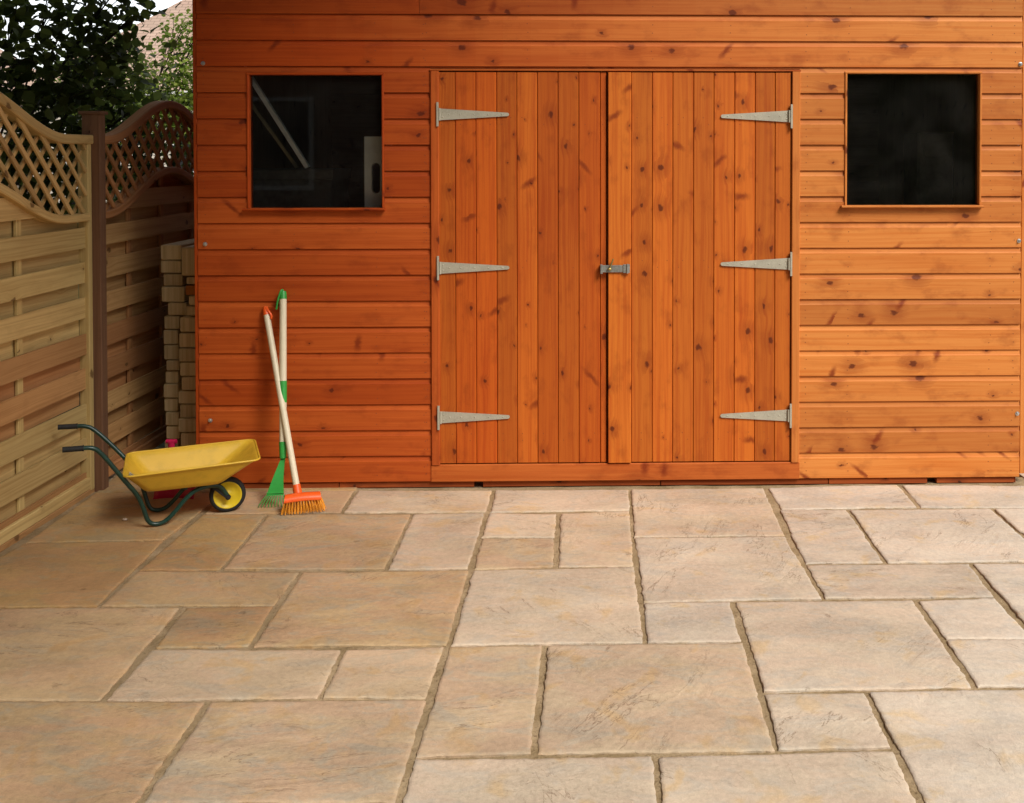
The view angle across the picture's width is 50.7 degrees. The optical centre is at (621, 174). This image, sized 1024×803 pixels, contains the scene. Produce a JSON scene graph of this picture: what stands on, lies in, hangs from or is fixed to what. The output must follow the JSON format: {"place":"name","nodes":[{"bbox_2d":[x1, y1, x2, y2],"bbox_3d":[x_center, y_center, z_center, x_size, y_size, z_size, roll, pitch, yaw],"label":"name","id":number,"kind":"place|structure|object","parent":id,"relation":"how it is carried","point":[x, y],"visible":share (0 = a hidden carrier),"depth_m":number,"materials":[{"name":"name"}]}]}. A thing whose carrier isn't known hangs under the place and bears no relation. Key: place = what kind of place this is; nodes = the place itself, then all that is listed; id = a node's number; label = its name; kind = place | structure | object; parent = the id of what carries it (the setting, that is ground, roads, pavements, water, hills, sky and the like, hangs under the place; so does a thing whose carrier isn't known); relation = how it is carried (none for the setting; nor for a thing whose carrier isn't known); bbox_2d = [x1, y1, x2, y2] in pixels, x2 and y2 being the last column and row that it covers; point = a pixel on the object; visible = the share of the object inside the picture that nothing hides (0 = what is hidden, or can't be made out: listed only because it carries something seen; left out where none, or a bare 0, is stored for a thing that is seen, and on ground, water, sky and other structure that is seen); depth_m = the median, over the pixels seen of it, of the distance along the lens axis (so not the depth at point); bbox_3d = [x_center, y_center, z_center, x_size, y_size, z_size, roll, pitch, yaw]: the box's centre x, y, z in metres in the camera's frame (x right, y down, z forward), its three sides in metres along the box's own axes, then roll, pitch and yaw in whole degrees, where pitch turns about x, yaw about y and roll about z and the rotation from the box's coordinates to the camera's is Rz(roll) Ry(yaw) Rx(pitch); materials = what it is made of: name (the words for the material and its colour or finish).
{"place":"outdoors","nodes":[
{"label":"outdoors","id":0,"kind":"place"},
{"bbox_2d":[0,49,35,187],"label":"neighbour house","id":1,"kind":"structure","parent":0,"point":[1,51],"depth_m":32.65,"materials":[{"name":"tile"}]},
{"bbox_2d":[36,284,164,477],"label":"ground","id":2,"kind":"structure","parent":0,"point":[162,444],"depth_m":6.16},
{"bbox_2d":[0,489,94,551],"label":"gravel board","id":3,"kind":"object","parent":2,"relation":"on","point":[29,530],"visible":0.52,"depth_m":4.31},
{"bbox_2d":[0,92,94,545],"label":"trellis fence","id":4,"kind":"object","parent":3,"relation":"on","point":[46,342],"visible":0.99,"depth_m":4.34,"materials":[{"name":"beige wood"}]},
{"bbox_2d":[0,0,193,214],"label":"broadleaf tree","id":5,"kind":"object","parent":2,"relation":"on","point":[68,95],"visible":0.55,"depth_m":5.73,"materials":[{"name":"green plant"}]},
{"bbox_2d":[54,6,192,183],"bbox_3d":[-3.699,0.031,8.303,1.510,2.672,0.545,0,1,0],"label":"leafy shrub","id":6,"kind":"object","parent":2,"relation":"on","point":[176,83],"visible":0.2,"depth_m":8.23,"materials":[{"name":"green plant"}]},
{"bbox_2d":[24,0,193,202],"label":"neighbour house","id":7,"kind":"structure","parent":0,"point":[152,22],"depth_m":31.78,"materials":[{"name":"tile"}]},
{"bbox_2d":[172,134,193,171],"bbox_3d":[-11.900,-0.689,29.965,1.400,1.300,0.046,0,1,0],"label":"window","id":8,"kind":"structure","parent":7,"relation":"in","point":[184,134],"depth_m":29.98,"materials":[{"name":"black"}]},
{"bbox_2d":[153,439,194,498],"bbox_3d":[-1.922,1.277,4.661,0.194,0.208,0.207,0,1,0],"label":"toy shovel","id":9,"kind":"object","parent":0,"point":[171,493],"visible":0.31,"depth_m":4.58,"materials":[{"name":"plastic"}]},
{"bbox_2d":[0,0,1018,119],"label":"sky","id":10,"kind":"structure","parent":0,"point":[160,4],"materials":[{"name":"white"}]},
{"bbox_2d":[0,447,1023,802],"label":"paving","id":11,"kind":"structure","parent":0,"point":[678,683],"depth_m":3.21,"materials":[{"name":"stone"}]},
{"bbox_2d":[78,111,108,491],"bbox_3d":[-2.327,0.570,4.731,0.096,1.700,0.070,0,1,0],"label":"fence post","id":12,"kind":"object","parent":11,"relation":"on","point":[93,123],"visible":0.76,"depth_m":4.71,"materials":[{"name":"brown wood"}]},
{"bbox_2d":[105,101,193,476],"bbox_3d":[-2.348,0.490,5.530,0.069,1.743,1.541,0,1,0],"label":"trellis fence","id":13,"kind":"object","parent":12,"relation":"attached to","point":[150,212],"visible":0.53,"depth_m":5.23,"materials":[{"name":"brown wood"}]},
{"bbox_2d":[58,423,260,525],"bbox_3d":[-1.876,1.209,4.342,0.762,0.379,0.401,0,1,-23],"label":"wheelbarrow","id":14,"kind":"object","parent":11,"relation":"on","point":[215,467],"visible":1,"depth_m":4.41,"materials":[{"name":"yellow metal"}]},
{"bbox_2d":[258,289,286,507],"bbox_3d":[-1.469,0.948,4.599,0.112,0.889,0.256,0,1,0],"label":"leaf rake","id":15,"kind":"object","parent":11,"relation":"on","point":[276,487],"visible":0.98,"depth_m":4.61,"materials":[{"name":"beige plastic"}]},
{"bbox_2d":[263,306,325,514],"bbox_3d":[-1.400,0.986,4.578,0.185,0.814,0.429,-1,1,-28],"label":"broom","id":16,"kind":"object","parent":11,"relation":"on","point":[297,496],"visible":1,"depth_m":4.52,"materials":[{"name":"orange plastic"}]},
{"bbox_2d":[192,0,1023,488],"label":"wooden shed","id":17,"kind":"structure","parent":11,"relation":"on","point":[642,242],"depth_m":4.76,"materials":[{"name":"wood"}]},
{"bbox_2d":[253,168,350,207],"bbox_3d":[-1.589,0.647,5.147,0.492,1.354,0.378,0,1,-2],"label":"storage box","id":18,"kind":"object","parent":17,"relation":"on","point":[300,188],"visible":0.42,"depth_m":4.96,"materials":[{"name":"black plastic"}]},
{"bbox_2d":[241,92,298,167],"bbox_3d":[-1.645,-0.229,4.957,0.308,0.402,0.022,-1,2,-38],"label":"timber batten","id":19,"kind":"object","parent":18,"relation":"on","point":[274,136],"visible":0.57,"depth_m":4.97,"materials":[{"name":"wood"}]},
{"bbox_2d":[252,76,309,168],"bbox_3d":[-1.574,-0.257,4.880,0.328,0.460,0.033,-1,2,-41],"label":"metal rail","id":20,"kind":"object","parent":18,"relation":"on","point":[279,123],"visible":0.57,"depth_m":4.88,"materials":[{"name":"metal"}]},
{"bbox_2d":[242,73,384,210],"bbox_3d":[-1.354,-0.146,4.727,0.620,0.606,0.076,0,1,-1],"label":"window","id":21,"kind":"structure","parent":17,"relation":"in","point":[248,75],"depth_m":4.71,"materials":[{"name":"orange wood"}]},
{"bbox_2d":[364,136,381,207],"bbox_3d":[-1.105,0.578,4.872,0.120,1.503,0.030,0,1,-2],"label":"plastic panel","id":22,"kind":"object","parent":17,"relation":"on","point":[372,150],"visible":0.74,"depth_m":4.84,"materials":[{"name":"grey plastic"}]},
{"bbox_2d":[436,72,607,462],"bbox_3d":[-0.440,0.414,4.762,0.757,1.735,0.058,0,1,-1],"label":"door","id":23,"kind":"structure","parent":17,"relation":"in","point":[534,386],"depth_m":4.75,"materials":[{"name":"wood"}]},
{"bbox_2d":[600,72,792,462],"bbox_3d":[0.331,0.414,4.771,0.854,1.735,0.080,0,1,-1],"label":"door","id":24,"kind":"structure","parent":17,"relation":"in","point":[699,274],"depth_m":4.77,"materials":[{"name":"wood"}]},
{"bbox_2d":[841,71,983,207],"bbox_3d":[1.294,-0.157,4.796,0.636,0.608,0.076,0,1,-1],"label":"window","id":25,"kind":"structure","parent":17,"relation":"in","point":[978,119],"depth_m":4.78,"materials":[{"name":"orange wood"}]},
{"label":"sawn timber","id":26,"kind":"object","parent":11,"relation":"on","visible":0},
{"bbox_2d":[165,438,180,447],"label":"sawn timber","id":27,"kind":"object","parent":26,"relation":"on","point":[178,444],"visible":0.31,"depth_m":5.05,"materials":[{"name":"brown wood"}]},
{"bbox_2d":[166,425,182,438],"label":"sawn timber","id":28,"kind":"object","parent":27,"relation":"on","point":[173,432],"visible":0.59,"depth_m":5.05,"materials":[{"name":"brown wood"}]},
{"bbox_2d":[166,410,180,424],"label":"sawn timber","id":29,"kind":"object","parent":28,"relation":"on","point":[173,417],"visible":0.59,"depth_m":5.04,"materials":[{"name":"brown wood"}]},
{"bbox_2d":[164,397,180,410],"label":"sawn timber","id":30,"kind":"object","parent":29,"relation":"on","point":[172,404],"visible":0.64,"depth_m":5.05,"materials":[{"name":"brown wood"}]},
{"bbox_2d":[164,381,181,397],"bbox_3d":[-2.126,1.002,5.794,0.069,0.064,1.509,0,1,0],"label":"sawn timber","id":31,"kind":"object","parent":30,"relation":"on","point":[171,390],"visible":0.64,"depth_m":5.04,"materials":[{"name":"brown wood"}]},
{"bbox_2d":[166,370,182,382],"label":"sawn timber","id":32,"kind":"object","parent":31,"relation":"on","point":[173,376],"visible":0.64,"depth_m":5.05,"materials":[{"name":"brown wood"}]},
{"bbox_2d":[167,359,182,369],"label":"sawn timber","id":33,"kind":"object","parent":32,"relation":"on","point":[173,364],"visible":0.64,"depth_m":5.04,"materials":[{"name":"beige wood"}]},
{"bbox_2d":[164,344,181,358],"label":"sawn timber","id":34,"kind":"object","parent":33,"relation":"on","point":[171,351],"visible":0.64,"depth_m":5.04,"materials":[{"name":"beige wood"}]},
{"bbox_2d":[164,329,181,343],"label":"sawn timber","id":35,"kind":"object","parent":34,"relation":"on","point":[171,336],"visible":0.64,"depth_m":5.05,"materials":[{"name":"beige wood"}]},
{"bbox_2d":[164,315,184,328],"bbox_3d":[-2.122,0.680,5.810,0.071,0.062,1.539,0,1,0],"label":"sawn timber","id":36,"kind":"object","parent":35,"relation":"on","point":[172,321],"visible":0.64,"depth_m":5.04,"materials":[{"name":"beige wood"}]},
{"bbox_2d":[168,300,189,314],"bbox_3d":[-2.097,0.615,5.804,0.088,0.058,1.533,0,1,0],"label":"sawn timber","id":37,"kind":"object","parent":36,"relation":"on","point":[177,308],"visible":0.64,"depth_m":5.04,"materials":[{"name":"beige wood"}]},
{"bbox_2d":[162,284,190,301],"bbox_3d":[-2.111,0.545,5.827,0.106,0.071,1.590,0,1,0],"label":"sawn timber","id":38,"kind":"object","parent":37,"relation":"on","point":[173,293],"visible":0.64,"depth_m":5.03,"materials":[{"name":"beige wood"}]},
{"bbox_2d":[164,272,188,285],"bbox_3d":[-2.108,0.477,5.822,0.089,0.056,1.580,0,1,0],"label":"sawn timber","id":39,"kind":"object","parent":38,"relation":"on","point":[175,279],"visible":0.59,"depth_m":5.03,"materials":[{"name":"brown wood"}]},
{"bbox_2d":[161,259,181,272],"bbox_3d":[-2.124,0.416,5.835,0.095,0.058,1.594,0,1,0],"label":"sawn timber","id":40,"kind":"object","parent":39,"relation":"on","point":[171,266],"visible":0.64,"depth_m":5.04,"materials":[{"name":"brown wood"}]},
{"bbox_2d":[161,238,193,259],"bbox_3d":[-2.124,0.348,5.803,0.095,0.069,1.537,0,1,0],"label":"sawn timber","id":41,"kind":"object","parent":40,"relation":"on","point":[171,251],"visible":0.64,"depth_m":5.04,"materials":[{"name":"brown wood"}]},
{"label":"sawn timber","id":42,"kind":"object","parent":11,"relation":"on","visible":0},
{"bbox_2d":[181,432,195,445],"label":"sawn timber","id":43,"kind":"object","parent":42,"relation":"on","point":[188,438],"visible":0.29,"depth_m":4.96,"materials":[{"name":"brown wood"}]},
{"bbox_2d":[179,418,195,431],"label":"sawn timber","id":44,"kind":"object","parent":43,"relation":"on","point":[187,424],"visible":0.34,"depth_m":4.95,"materials":[{"name":"brown wood"}]},
{"bbox_2d":[180,404,195,417],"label":"sawn timber","id":45,"kind":"object","parent":44,"relation":"on","point":[187,410],"visible":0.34,"depth_m":4.96,"materials":[{"name":"brown wood"}]},
{"bbox_2d":[179,390,195,403],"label":"sawn timber","id":46,"kind":"object","parent":45,"relation":"on","point":[187,396],"visible":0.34,"depth_m":4.96,"materials":[{"name":"brown wood"}]},
{"bbox_2d":[182,376,195,389],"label":"sawn timber","id":47,"kind":"object","parent":46,"relation":"on","point":[188,382],"visible":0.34,"depth_m":4.95,"materials":[{"name":"brown wood"}]},
{"bbox_2d":[180,361,194,375],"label":"sawn timber","id":48,"kind":"object","parent":47,"relation":"on","point":[187,368],"visible":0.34,"depth_m":4.95,"materials":[{"name":"brown wood"}]},
{"bbox_2d":[179,347,194,360],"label":"sawn timber","id":49,"kind":"object","parent":48,"relation":"on","point":[186,353],"visible":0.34,"depth_m":4.95,"materials":[{"name":"brown wood"}]},
{"bbox_2d":[179,332,194,346],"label":"sawn timber","id":50,"kind":"object","parent":49,"relation":"on","point":[186,339],"visible":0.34,"depth_m":4.96,"materials":[{"name":"brown wood"}]},
{"bbox_2d":[180,315,194,331],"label":"sawn timber","id":51,"kind":"object","parent":50,"relation":"on","point":[187,323],"visible":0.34,"depth_m":4.96,"materials":[{"name":"brown wood"}]},
{"bbox_2d":[187,305,194,314],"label":"sawn timber","id":52,"kind":"object","parent":51,"relation":"on","point":[190,309],"visible":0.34,"depth_m":4.95,"materials":[{"name":"brown wood"}]},
{"bbox_2d":[189,295,194,304],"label":"sawn timber","id":53,"kind":"object","parent":52,"relation":"on","point":[191,299],"visible":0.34,"depth_m":4.94,"materials":[{"name":"brown wood"}]},
{"bbox_2d":[186,284,194,294],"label":"sawn timber","id":54,"kind":"object","parent":53,"relation":"on","point":[190,289],"visible":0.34,"depth_m":4.95,"materials":[{"name":"orange wood"}]},
{"bbox_2d":[187,276,194,283],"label":"sawn timber","id":55,"kind":"object","parent":54,"relation":"on","point":[190,279],"visible":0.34,"depth_m":4.95,"materials":[{"name":"brown wood"}]},
{"bbox_2d":[182,245,194,275],"bbox_3d":[-1.987,0.384,5.707,0.086,0.131,1.545,0,1,0],"label":"sawn timber","id":56,"kind":"object","parent":55,"relation":"on","point":[188,267],"visible":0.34,"depth_m":4.93,"materials":[{"name":"brown wood"}]},
{"bbox_2d":[903,132,953,204],"bbox_3d":[1.534,0.555,5.377,0.181,1.529,0.257,0,1,-2],"label":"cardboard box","id":57,"kind":"object","parent":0,"point":[928,168],"visible":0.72,"depth_m":5.25,"materials":[{"name":"black cardboard"}]}
]}

